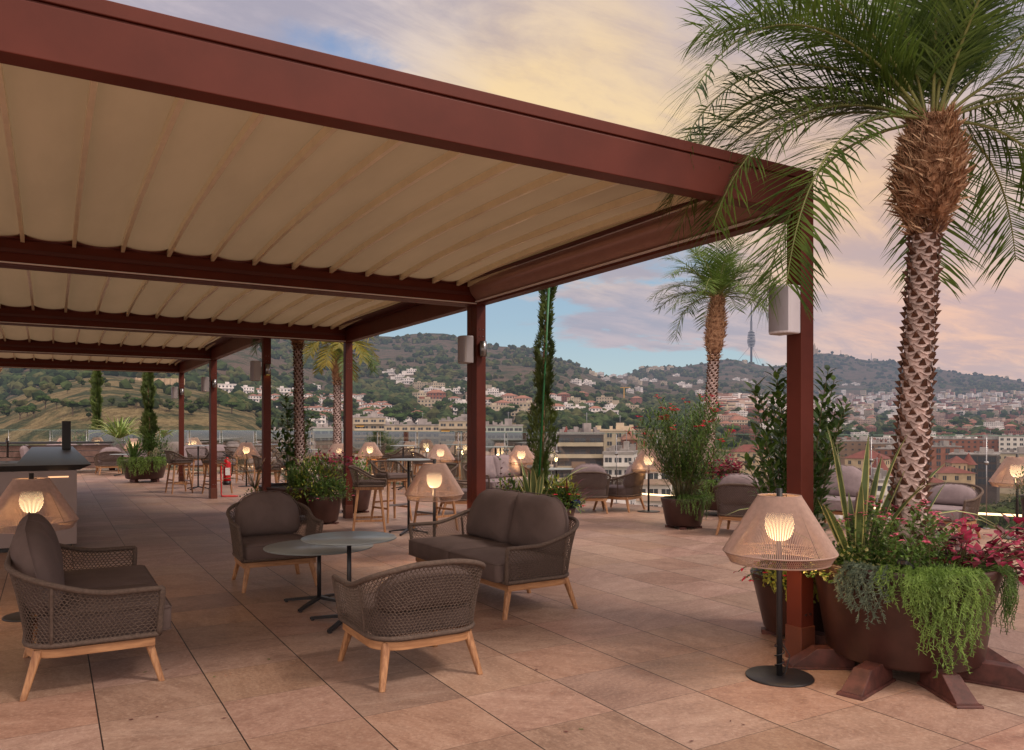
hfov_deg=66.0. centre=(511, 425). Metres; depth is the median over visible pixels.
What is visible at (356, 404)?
broadleaf tree
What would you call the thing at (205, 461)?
bar stool
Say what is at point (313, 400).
broadleaf tree
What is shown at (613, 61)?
sky
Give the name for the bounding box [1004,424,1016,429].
house
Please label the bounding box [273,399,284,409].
pine tree
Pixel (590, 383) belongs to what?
house
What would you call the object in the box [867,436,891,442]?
apartment building
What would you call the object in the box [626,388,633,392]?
house
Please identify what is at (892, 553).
flowering plant
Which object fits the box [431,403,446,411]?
broadleaf tree
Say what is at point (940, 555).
ground cover
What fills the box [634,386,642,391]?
house
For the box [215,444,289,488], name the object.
fountain grass
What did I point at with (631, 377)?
house
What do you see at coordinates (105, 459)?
armchair
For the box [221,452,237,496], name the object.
fire extinguisher
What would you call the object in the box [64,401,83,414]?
pine tree
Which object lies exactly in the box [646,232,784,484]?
palm tree
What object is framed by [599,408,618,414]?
house
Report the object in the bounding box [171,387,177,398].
wall speaker
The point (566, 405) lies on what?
house
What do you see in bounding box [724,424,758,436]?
apartment building
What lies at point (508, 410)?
pine tree
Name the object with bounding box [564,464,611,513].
armchair
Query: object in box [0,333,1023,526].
hills
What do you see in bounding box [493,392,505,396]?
house
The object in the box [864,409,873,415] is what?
apartment building
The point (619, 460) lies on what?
window
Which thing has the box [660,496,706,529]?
planter
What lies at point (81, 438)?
flowering bush
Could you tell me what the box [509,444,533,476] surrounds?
floor lamp
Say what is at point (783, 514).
floor lamp
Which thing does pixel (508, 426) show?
apartment building
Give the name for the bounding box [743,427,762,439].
apartment building
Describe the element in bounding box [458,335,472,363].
wall speaker
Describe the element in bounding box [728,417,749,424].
apartment building
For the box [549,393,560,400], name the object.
house
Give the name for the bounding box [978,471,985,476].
window
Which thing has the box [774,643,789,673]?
power cable
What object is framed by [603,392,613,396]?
pine tree
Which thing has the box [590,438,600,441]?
window
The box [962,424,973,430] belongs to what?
apartment building
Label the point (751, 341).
broadcasting tower
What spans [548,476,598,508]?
burgundy grass
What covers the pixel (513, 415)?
house
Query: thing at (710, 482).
trailing plant
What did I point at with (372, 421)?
apartment building
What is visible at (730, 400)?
distant town
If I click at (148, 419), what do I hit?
column cypress
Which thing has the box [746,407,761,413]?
apartment building
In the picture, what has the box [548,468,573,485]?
coffee table
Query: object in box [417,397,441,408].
house
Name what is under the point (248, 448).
floor lamp
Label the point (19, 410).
pine tree
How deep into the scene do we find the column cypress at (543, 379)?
9.36 m
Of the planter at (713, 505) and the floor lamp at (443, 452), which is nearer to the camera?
the planter at (713, 505)
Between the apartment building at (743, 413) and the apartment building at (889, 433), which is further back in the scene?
the apartment building at (743, 413)
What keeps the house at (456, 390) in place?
on the hills
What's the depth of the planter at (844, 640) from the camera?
4.61 m
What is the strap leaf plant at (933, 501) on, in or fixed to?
on the planter at (844, 640)
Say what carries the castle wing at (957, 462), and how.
on the hills
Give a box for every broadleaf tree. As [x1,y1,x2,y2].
[0,406,11,416]
[77,379,85,384]
[84,408,102,416]
[107,397,114,405]
[122,393,130,400]
[161,398,176,409]
[187,404,197,413]
[191,398,207,408]
[261,409,276,417]
[280,401,293,411]
[304,394,319,405]
[318,410,331,421]
[322,391,331,398]
[322,398,333,407]
[329,414,342,422]
[341,407,361,417]
[353,397,359,408]
[365,393,379,403]
[387,396,398,404]
[393,400,415,413]
[424,417,438,423]
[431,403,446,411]
[458,405,466,410]
[459,387,465,394]
[486,418,501,423]
[489,396,502,402]
[505,387,515,393]
[556,420,568,431]
[569,416,585,431]
[572,391,585,399]
[593,402,604,407]
[642,395,649,401]
[643,409,653,417]
[728,406,743,412]
[735,433,750,442]
[747,420,760,430]
[846,420,856,425]
[855,424,867,431]
[881,425,896,431]
[934,427,944,431]
[957,415,969,422]
[958,420,973,426]
[967,500,1022,529]
[979,491,1022,530]
[986,427,1003,434]
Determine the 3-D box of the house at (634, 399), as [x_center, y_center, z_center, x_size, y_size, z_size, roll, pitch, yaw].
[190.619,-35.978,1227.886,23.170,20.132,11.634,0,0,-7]
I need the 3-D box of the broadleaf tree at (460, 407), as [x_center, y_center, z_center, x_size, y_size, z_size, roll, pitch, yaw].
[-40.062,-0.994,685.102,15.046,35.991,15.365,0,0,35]
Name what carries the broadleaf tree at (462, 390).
on the hills
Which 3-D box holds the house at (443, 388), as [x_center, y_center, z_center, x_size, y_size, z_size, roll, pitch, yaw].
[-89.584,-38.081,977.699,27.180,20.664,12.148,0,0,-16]
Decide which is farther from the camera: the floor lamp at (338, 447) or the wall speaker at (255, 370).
the floor lamp at (338, 447)
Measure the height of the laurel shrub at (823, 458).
1.701 m
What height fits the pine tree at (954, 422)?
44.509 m
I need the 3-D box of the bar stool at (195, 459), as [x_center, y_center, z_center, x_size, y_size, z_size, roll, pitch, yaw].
[-8.116,1.045,20.417,0.570,0.970,0.533,0,0,-40]
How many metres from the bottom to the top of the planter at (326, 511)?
0.440 m
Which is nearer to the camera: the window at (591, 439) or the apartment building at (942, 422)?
the window at (591, 439)
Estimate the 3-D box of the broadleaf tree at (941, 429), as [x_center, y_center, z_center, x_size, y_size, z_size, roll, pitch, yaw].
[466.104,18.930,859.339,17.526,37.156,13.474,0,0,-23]
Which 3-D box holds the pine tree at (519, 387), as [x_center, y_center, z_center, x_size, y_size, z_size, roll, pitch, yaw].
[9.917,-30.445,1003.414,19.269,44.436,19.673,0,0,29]
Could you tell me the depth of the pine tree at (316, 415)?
496.47 m
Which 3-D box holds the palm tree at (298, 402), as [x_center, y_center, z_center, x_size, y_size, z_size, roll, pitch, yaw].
[-3.429,-0.875,12.868,1.771,3.854,1.761,0,0,-30]
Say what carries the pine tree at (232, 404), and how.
on the hills
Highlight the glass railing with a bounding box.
[8,430,1023,528]
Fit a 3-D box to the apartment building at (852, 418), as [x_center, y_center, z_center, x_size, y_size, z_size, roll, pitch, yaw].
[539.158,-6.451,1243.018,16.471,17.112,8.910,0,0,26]
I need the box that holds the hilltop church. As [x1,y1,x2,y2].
[813,343,817,354]
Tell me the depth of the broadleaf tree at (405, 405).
657.83 m
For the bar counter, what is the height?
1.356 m
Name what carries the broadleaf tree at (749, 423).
on the hills
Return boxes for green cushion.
[943,549,1020,580]
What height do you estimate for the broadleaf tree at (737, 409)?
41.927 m
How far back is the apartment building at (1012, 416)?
1380.19 m
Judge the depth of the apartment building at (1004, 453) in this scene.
361.18 m
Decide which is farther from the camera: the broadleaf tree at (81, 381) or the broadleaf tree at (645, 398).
the broadleaf tree at (645, 398)
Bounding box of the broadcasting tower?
[740,307,760,362]
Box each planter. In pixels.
[121,459,167,482]
[258,482,333,516]
[306,494,342,523]
[318,467,354,486]
[341,488,371,512]
[562,507,575,555]
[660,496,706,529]
[692,481,718,516]
[750,565,823,634]
[774,549,1023,708]
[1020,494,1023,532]
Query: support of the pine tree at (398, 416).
on the hills
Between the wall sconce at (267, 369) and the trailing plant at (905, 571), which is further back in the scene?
the wall sconce at (267, 369)
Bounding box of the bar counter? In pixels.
[0,438,90,552]
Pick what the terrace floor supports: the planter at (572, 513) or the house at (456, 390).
the planter at (572, 513)
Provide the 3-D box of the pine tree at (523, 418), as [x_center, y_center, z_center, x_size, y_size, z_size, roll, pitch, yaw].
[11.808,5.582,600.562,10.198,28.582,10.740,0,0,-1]
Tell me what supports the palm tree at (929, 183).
in the planter at (844, 640)
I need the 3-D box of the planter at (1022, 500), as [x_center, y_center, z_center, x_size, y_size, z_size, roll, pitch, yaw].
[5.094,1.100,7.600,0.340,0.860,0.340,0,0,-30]
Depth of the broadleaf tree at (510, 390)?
965.29 m
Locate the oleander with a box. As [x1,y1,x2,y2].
[622,390,742,498]
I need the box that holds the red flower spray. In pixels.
[733,562,764,580]
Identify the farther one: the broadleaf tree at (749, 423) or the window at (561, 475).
the broadleaf tree at (749, 423)
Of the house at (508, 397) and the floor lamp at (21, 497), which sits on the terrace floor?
the floor lamp at (21, 497)
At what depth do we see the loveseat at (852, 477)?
12.01 m
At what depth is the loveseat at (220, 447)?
25.41 m
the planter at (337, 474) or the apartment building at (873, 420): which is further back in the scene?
the apartment building at (873, 420)
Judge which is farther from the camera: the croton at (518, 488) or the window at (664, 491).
the window at (664, 491)
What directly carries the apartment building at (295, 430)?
on the hills
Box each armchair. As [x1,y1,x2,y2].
[4,512,171,701]
[93,447,123,474]
[226,490,323,592]
[332,558,485,692]
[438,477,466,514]
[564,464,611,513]
[593,462,645,512]
[713,473,769,536]
[926,482,983,538]
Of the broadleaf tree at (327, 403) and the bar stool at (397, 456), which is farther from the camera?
the broadleaf tree at (327, 403)
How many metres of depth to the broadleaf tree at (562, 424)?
562.88 m
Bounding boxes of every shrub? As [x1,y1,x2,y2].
[128,426,178,464]
[239,483,261,496]
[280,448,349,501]
[303,475,355,501]
[317,456,358,469]
[334,451,371,490]
[493,454,513,490]
[694,463,745,490]
[733,363,859,570]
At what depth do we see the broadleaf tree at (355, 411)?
615.00 m
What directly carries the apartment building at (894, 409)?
on the hills
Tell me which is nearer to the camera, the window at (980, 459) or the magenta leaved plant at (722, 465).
the magenta leaved plant at (722, 465)
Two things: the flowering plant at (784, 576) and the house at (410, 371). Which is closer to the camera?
the flowering plant at (784, 576)
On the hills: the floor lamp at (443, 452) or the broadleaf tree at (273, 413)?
the broadleaf tree at (273, 413)
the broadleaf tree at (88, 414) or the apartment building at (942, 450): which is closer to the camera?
the broadleaf tree at (88, 414)
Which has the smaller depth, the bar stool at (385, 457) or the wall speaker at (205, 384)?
the wall speaker at (205, 384)
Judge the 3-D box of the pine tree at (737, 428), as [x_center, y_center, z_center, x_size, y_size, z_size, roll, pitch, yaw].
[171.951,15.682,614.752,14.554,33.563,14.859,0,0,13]
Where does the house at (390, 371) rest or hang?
on the hills
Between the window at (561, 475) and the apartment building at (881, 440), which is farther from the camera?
the apartment building at (881, 440)
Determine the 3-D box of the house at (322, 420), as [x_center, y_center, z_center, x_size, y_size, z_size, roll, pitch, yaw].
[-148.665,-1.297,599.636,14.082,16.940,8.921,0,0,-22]
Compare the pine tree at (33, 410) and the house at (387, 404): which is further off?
the house at (387, 404)
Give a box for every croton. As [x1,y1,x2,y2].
[494,476,525,491]
[543,472,586,512]
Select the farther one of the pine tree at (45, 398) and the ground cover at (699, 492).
the pine tree at (45, 398)
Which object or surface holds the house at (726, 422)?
on the hills
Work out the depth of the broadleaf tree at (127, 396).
371.86 m
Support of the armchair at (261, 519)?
on the terrace floor
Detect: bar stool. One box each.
[164,450,193,493]
[185,447,208,485]
[201,451,232,493]
[224,446,249,482]
[242,445,261,480]
[251,455,280,489]
[275,452,304,482]
[348,465,386,532]
[364,448,389,478]
[370,460,412,522]
[389,448,411,485]
[410,451,435,474]
[411,463,458,529]
[441,450,459,489]
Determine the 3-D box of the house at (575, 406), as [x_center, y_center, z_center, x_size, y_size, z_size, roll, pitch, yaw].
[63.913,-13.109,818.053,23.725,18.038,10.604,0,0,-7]
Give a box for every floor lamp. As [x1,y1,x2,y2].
[0,473,78,621]
[123,437,141,450]
[233,441,259,486]
[324,443,342,460]
[357,441,382,472]
[404,460,463,561]
[427,443,454,462]
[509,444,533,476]
[632,447,663,512]
[722,488,838,687]
[988,454,1023,540]
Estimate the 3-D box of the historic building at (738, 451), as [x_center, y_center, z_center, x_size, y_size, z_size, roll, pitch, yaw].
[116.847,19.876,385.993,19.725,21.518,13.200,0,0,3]
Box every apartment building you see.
[273,425,312,466]
[311,421,342,476]
[353,406,385,465]
[384,413,438,451]
[438,414,466,452]
[486,419,522,453]
[524,427,552,493]
[591,423,634,450]
[602,430,637,503]
[619,431,637,449]
[629,451,671,506]
[716,414,731,422]
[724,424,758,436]
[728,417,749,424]
[729,410,747,416]
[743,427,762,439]
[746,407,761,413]
[746,416,767,422]
[834,468,892,521]
[835,436,876,465]
[849,416,859,419]
[850,431,868,436]
[855,418,870,424]
[857,438,886,442]
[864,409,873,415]
[864,426,876,431]
[866,417,875,423]
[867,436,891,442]
[869,433,897,451]
[875,445,896,473]
[883,431,895,435]
[887,407,899,411]
[887,412,897,417]
[927,436,961,469]
[928,435,998,452]
[933,412,944,419]
[936,418,952,426]
[945,413,959,418]
[949,441,999,503]
[951,427,970,433]
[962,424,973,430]
[974,441,1023,493]
[976,421,1003,426]
[986,426,1003,429]
[989,417,1005,420]
[998,433,1023,451]
[1000,429,1023,434]
[1001,420,1021,424]
[1006,414,1018,418]
[1013,418,1023,423]
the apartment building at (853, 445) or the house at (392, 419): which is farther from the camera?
the house at (392, 419)
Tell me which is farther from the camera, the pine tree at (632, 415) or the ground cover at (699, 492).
the pine tree at (632, 415)
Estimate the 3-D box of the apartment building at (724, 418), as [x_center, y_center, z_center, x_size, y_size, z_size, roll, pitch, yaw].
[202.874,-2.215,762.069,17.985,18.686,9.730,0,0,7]
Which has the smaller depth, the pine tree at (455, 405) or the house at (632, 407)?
the pine tree at (455, 405)
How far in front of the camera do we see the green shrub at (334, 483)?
12.27 m
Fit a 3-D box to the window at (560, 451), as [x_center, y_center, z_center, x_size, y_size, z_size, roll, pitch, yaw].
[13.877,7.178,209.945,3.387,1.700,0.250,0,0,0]
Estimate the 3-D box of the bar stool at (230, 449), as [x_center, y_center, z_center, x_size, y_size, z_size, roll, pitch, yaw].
[-7.545,1.045,21.581,0.570,0.970,0.534,0,0,30]
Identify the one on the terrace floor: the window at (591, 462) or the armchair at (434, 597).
the armchair at (434, 597)
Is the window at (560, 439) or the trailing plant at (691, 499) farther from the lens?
the window at (560, 439)
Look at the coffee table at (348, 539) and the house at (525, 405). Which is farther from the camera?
the house at (525, 405)
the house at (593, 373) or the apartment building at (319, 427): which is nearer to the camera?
the apartment building at (319, 427)
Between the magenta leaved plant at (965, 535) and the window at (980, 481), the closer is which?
the magenta leaved plant at (965, 535)
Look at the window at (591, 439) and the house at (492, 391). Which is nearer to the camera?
the window at (591, 439)
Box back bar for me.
[0,441,113,467]
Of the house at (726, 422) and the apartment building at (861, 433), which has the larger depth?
the apartment building at (861, 433)
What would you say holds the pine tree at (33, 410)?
on the hills
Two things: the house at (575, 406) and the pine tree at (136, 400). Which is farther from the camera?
the house at (575, 406)
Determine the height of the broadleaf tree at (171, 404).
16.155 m
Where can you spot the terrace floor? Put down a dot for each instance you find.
(656, 640)
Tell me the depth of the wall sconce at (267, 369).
12.43 m
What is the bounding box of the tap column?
[62,421,70,448]
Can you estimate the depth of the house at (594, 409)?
834.13 m
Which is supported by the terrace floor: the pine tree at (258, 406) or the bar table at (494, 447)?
the bar table at (494, 447)
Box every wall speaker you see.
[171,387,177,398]
[201,377,209,391]
[250,361,261,380]
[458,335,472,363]
[768,284,799,335]
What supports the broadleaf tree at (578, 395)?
on the hills
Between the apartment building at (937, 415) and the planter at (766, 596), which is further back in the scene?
the apartment building at (937, 415)
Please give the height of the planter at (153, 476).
0.590 m
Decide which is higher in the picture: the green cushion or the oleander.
the oleander
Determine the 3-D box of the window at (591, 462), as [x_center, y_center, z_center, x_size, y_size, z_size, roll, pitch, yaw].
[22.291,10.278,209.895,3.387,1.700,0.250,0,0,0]
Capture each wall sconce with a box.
[212,379,215,387]
[265,364,270,374]
[480,341,486,356]
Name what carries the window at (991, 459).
in the apartment building at (993, 465)
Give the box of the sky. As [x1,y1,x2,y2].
[108,0,1023,381]
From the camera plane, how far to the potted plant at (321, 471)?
12.35 m
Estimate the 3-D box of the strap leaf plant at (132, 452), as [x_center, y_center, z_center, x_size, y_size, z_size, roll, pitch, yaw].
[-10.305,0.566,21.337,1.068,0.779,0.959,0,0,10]
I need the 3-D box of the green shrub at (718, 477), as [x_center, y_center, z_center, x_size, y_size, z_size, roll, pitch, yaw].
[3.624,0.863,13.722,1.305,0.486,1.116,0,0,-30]
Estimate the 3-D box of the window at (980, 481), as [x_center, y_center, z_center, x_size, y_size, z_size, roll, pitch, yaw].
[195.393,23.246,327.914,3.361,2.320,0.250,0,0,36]
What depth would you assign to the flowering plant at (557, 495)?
9.20 m
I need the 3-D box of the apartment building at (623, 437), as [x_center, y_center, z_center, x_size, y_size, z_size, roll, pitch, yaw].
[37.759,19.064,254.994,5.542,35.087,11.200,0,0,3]
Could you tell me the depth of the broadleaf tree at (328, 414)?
605.88 m
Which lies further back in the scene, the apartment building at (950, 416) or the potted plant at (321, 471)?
the apartment building at (950, 416)
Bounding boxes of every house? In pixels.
[218,382,236,392]
[242,385,253,392]
[248,394,258,402]
[277,386,290,394]
[309,413,325,424]
[315,406,324,411]
[355,393,365,400]
[379,403,391,407]
[382,368,395,374]
[386,417,396,423]
[391,374,404,379]
[396,377,414,383]
[401,368,416,374]
[412,381,427,389]
[412,391,426,398]
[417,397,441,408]
[419,386,435,391]
[419,390,445,398]
[428,381,449,387]
[428,387,450,391]
[448,396,460,400]
[449,405,457,414]
[451,387,461,393]
[455,399,466,403]
[486,387,498,394]
[486,397,492,404]
[486,403,508,411]
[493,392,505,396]
[494,400,510,404]
[500,393,517,403]
[509,406,525,419]
[513,395,531,405]
[519,400,551,412]
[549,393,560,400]
[551,404,565,410]
[557,392,570,401]
[563,402,572,408]
[567,396,585,404]
[569,405,585,408]
[570,378,581,385]
[584,401,594,406]
[585,381,595,385]
[589,370,596,375]
[589,406,601,412]
[596,395,618,404]
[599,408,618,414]
[602,403,615,409]
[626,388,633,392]
[626,403,643,409]
[628,376,637,379]
[629,396,641,403]
[632,379,641,384]
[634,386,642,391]
[695,389,704,394]
[718,421,732,426]
[928,466,974,489]
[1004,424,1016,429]
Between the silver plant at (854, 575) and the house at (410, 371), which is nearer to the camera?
the silver plant at (854, 575)
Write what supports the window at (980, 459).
in the apartment building at (993, 465)
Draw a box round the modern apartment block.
[553,413,604,501]
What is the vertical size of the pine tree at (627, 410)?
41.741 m
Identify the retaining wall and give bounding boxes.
[135,378,184,384]
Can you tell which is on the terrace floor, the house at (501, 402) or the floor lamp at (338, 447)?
the floor lamp at (338, 447)
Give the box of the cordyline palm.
[87,412,140,437]
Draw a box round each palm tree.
[249,339,305,481]
[292,337,380,467]
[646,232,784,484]
[653,0,1023,568]
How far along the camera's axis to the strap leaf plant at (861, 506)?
4.96 m
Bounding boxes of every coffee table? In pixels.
[109,454,128,475]
[263,539,372,612]
[301,531,396,633]
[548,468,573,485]
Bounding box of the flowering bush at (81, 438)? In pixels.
[71,432,87,444]
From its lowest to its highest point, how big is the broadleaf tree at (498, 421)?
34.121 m
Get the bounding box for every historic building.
[729,445,770,483]
[845,450,889,469]
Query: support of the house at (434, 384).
on the hills
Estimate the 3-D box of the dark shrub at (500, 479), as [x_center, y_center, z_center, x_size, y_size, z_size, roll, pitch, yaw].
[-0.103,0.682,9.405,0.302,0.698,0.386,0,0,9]
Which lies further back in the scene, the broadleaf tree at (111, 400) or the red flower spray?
the broadleaf tree at (111, 400)
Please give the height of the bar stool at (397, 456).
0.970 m
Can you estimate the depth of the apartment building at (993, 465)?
327.91 m
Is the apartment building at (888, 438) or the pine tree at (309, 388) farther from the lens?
the pine tree at (309, 388)
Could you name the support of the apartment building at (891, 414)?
on the hills
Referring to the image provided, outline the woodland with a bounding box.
[0,332,1023,446]
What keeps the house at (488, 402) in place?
on the hills
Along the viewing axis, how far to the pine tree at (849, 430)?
808.10 m
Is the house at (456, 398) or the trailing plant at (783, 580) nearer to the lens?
the trailing plant at (783, 580)
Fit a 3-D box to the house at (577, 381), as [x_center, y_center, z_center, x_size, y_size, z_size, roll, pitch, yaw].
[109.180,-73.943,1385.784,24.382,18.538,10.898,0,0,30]
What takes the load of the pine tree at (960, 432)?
on the hills
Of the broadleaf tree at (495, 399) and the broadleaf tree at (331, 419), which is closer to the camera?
the broadleaf tree at (331, 419)
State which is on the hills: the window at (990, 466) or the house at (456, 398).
the house at (456, 398)
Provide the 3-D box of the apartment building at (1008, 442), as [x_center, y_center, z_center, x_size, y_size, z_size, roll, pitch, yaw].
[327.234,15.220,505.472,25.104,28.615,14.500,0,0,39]
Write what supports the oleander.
in the planter at (674, 516)
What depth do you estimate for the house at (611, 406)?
974.97 m
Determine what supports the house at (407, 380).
on the hills
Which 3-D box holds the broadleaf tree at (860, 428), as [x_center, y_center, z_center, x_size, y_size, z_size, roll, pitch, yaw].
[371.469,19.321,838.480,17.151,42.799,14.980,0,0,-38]
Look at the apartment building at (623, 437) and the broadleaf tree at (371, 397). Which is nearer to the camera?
the apartment building at (623, 437)
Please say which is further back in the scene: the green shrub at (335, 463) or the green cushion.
the green shrub at (335, 463)
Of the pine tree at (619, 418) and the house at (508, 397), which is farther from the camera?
the house at (508, 397)
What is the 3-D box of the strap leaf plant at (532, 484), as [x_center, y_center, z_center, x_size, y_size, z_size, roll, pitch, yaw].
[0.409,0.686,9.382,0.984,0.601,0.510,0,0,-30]
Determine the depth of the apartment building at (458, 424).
329.96 m
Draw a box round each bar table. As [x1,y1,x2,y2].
[186,445,208,489]
[387,458,429,535]
[391,445,415,489]
[486,446,505,454]
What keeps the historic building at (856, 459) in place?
on the hills
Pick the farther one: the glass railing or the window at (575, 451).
the window at (575, 451)
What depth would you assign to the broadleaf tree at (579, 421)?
583.71 m
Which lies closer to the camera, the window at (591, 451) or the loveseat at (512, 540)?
the loveseat at (512, 540)
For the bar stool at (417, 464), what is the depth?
17.38 m
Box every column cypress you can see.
[88,371,105,429]
[137,372,161,460]
[525,286,559,486]
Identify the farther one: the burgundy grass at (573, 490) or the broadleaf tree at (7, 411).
the broadleaf tree at (7, 411)
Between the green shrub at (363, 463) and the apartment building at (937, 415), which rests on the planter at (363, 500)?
the green shrub at (363, 463)
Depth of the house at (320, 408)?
706.17 m
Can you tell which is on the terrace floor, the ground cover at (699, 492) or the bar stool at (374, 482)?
the bar stool at (374, 482)
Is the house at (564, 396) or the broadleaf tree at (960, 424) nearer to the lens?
the broadleaf tree at (960, 424)
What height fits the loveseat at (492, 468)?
0.925 m
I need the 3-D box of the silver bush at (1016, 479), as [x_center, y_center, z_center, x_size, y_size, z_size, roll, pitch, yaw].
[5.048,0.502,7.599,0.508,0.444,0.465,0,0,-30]
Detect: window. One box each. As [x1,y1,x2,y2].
[559,438,569,441]
[559,450,569,453]
[559,461,569,465]
[559,473,569,477]
[574,438,585,441]
[574,450,585,453]
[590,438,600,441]
[590,450,600,453]
[590,461,600,465]
[615,458,621,462]
[615,470,621,474]
[624,458,630,462]
[650,473,657,478]
[650,489,657,495]
[662,489,669,494]
[977,464,985,469]
[978,457,985,461]
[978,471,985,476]
[978,479,985,484]
[988,457,996,462]
[988,464,995,469]
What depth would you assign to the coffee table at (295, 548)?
6.68 m
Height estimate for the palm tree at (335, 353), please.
3.581 m
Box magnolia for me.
[271,393,319,485]
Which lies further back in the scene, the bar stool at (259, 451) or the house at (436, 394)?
the house at (436, 394)
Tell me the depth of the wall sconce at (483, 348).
8.97 m
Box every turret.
[869,454,892,475]
[964,453,977,472]
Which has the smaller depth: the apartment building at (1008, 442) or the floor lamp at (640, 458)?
the floor lamp at (640, 458)
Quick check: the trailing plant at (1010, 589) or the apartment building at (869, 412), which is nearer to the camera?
the trailing plant at (1010, 589)
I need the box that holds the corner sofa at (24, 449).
[20,443,146,470]
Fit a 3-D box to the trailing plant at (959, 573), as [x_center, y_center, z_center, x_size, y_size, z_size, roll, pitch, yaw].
[2.467,1.112,4.489,0.523,0.644,0.256,0,0,1]
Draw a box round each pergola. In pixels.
[0,0,814,657]
[0,265,471,519]
[0,324,270,498]
[0,352,209,497]
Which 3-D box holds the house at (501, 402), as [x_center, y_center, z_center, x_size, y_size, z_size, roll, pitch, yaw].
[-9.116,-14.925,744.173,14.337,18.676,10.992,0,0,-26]
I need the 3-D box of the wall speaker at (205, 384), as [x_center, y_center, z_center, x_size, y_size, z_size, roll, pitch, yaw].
[-6.433,-0.870,16.556,0.170,0.310,0.170,0,0,-30]
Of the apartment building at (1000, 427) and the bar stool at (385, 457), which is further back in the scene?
the apartment building at (1000, 427)
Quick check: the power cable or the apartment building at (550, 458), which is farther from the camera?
the apartment building at (550, 458)
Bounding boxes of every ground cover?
[661,488,714,503]
[798,539,901,587]
[815,536,990,590]
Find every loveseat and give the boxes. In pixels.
[177,444,235,473]
[408,488,578,619]
[463,454,530,489]
[763,464,872,525]
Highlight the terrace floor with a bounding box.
[0,468,1023,749]
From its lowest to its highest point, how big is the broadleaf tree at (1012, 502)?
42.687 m
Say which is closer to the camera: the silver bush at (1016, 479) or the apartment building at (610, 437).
the silver bush at (1016, 479)
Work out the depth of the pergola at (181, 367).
19.51 m
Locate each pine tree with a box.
[14,407,29,419]
[26,407,40,417]
[35,395,50,407]
[49,398,60,408]
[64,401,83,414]
[130,397,141,408]
[224,402,239,413]
[254,404,271,410]
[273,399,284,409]
[277,395,293,402]
[283,382,293,388]
[304,385,317,391]
[304,409,321,424]
[382,407,402,413]
[385,412,408,422]
[406,411,425,423]
[432,400,446,406]
[452,402,466,408]
[500,406,517,414]
[514,385,527,389]
[519,393,534,397]
[521,414,532,420]
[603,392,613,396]
[612,415,627,422]
[619,408,631,412]
[628,412,643,419]
[724,424,741,436]
[843,428,858,433]
[943,429,956,432]
[948,419,960,424]
[952,430,967,434]
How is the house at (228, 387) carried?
on the hills
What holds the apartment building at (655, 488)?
on the hills
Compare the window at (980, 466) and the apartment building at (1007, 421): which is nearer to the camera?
the window at (980, 466)
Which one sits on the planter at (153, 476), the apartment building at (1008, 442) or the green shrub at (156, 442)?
the green shrub at (156, 442)
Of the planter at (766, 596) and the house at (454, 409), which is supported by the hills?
the house at (454, 409)
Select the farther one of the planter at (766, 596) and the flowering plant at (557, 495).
the flowering plant at (557, 495)
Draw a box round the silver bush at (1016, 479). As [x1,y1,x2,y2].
[1008,463,1023,499]
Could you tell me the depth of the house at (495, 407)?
679.29 m
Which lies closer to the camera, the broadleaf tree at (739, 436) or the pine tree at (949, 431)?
the broadleaf tree at (739, 436)
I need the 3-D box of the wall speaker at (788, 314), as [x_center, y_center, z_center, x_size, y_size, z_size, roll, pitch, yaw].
[1.762,-0.750,5.118,0.170,0.310,0.170,0,0,-30]
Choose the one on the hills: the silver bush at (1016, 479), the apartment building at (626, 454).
the apartment building at (626, 454)
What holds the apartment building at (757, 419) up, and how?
on the hills
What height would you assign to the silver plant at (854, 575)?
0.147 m
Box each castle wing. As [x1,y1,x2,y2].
[926,477,943,524]
[945,456,967,469]
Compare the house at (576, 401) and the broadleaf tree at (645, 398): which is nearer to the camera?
the house at (576, 401)
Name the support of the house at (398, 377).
on the hills
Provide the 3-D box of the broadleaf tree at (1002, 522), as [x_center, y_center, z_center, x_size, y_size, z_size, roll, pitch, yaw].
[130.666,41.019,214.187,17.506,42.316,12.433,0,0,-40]
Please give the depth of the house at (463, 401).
757.87 m
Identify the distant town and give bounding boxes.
[701,389,1023,414]
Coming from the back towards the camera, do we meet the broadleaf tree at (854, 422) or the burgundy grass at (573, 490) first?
the broadleaf tree at (854, 422)
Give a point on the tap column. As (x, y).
(66, 434)
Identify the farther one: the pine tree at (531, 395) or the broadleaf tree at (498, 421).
the pine tree at (531, 395)
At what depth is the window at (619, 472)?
199.87 m
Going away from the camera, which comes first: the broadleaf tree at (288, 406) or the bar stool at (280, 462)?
the bar stool at (280, 462)
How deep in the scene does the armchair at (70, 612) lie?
4.61 m
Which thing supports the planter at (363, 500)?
on the terrace floor
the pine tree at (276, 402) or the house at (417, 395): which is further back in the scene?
the house at (417, 395)
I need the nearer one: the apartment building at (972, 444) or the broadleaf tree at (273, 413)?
the broadleaf tree at (273, 413)
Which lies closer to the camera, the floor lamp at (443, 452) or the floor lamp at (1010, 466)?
the floor lamp at (1010, 466)
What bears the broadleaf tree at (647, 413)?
on the hills
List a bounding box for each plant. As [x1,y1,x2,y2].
[112,434,151,460]
[116,456,166,475]
[311,448,358,474]
[513,461,585,494]
[542,484,585,509]
[570,499,580,507]
[675,493,711,522]
[699,453,745,479]
[700,479,720,497]
[725,428,1006,563]
[740,554,814,592]
[762,562,818,602]
[830,560,891,629]
[835,495,960,572]
[836,559,873,586]
[869,481,1011,545]
[871,564,949,616]
[897,559,913,568]
[902,565,996,677]
[905,561,972,593]
[918,510,1023,576]
[966,552,1021,634]
[985,534,1023,584]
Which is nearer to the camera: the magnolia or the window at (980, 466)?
the magnolia
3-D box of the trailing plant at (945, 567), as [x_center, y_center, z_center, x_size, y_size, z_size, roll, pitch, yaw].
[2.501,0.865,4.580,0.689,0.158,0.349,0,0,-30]

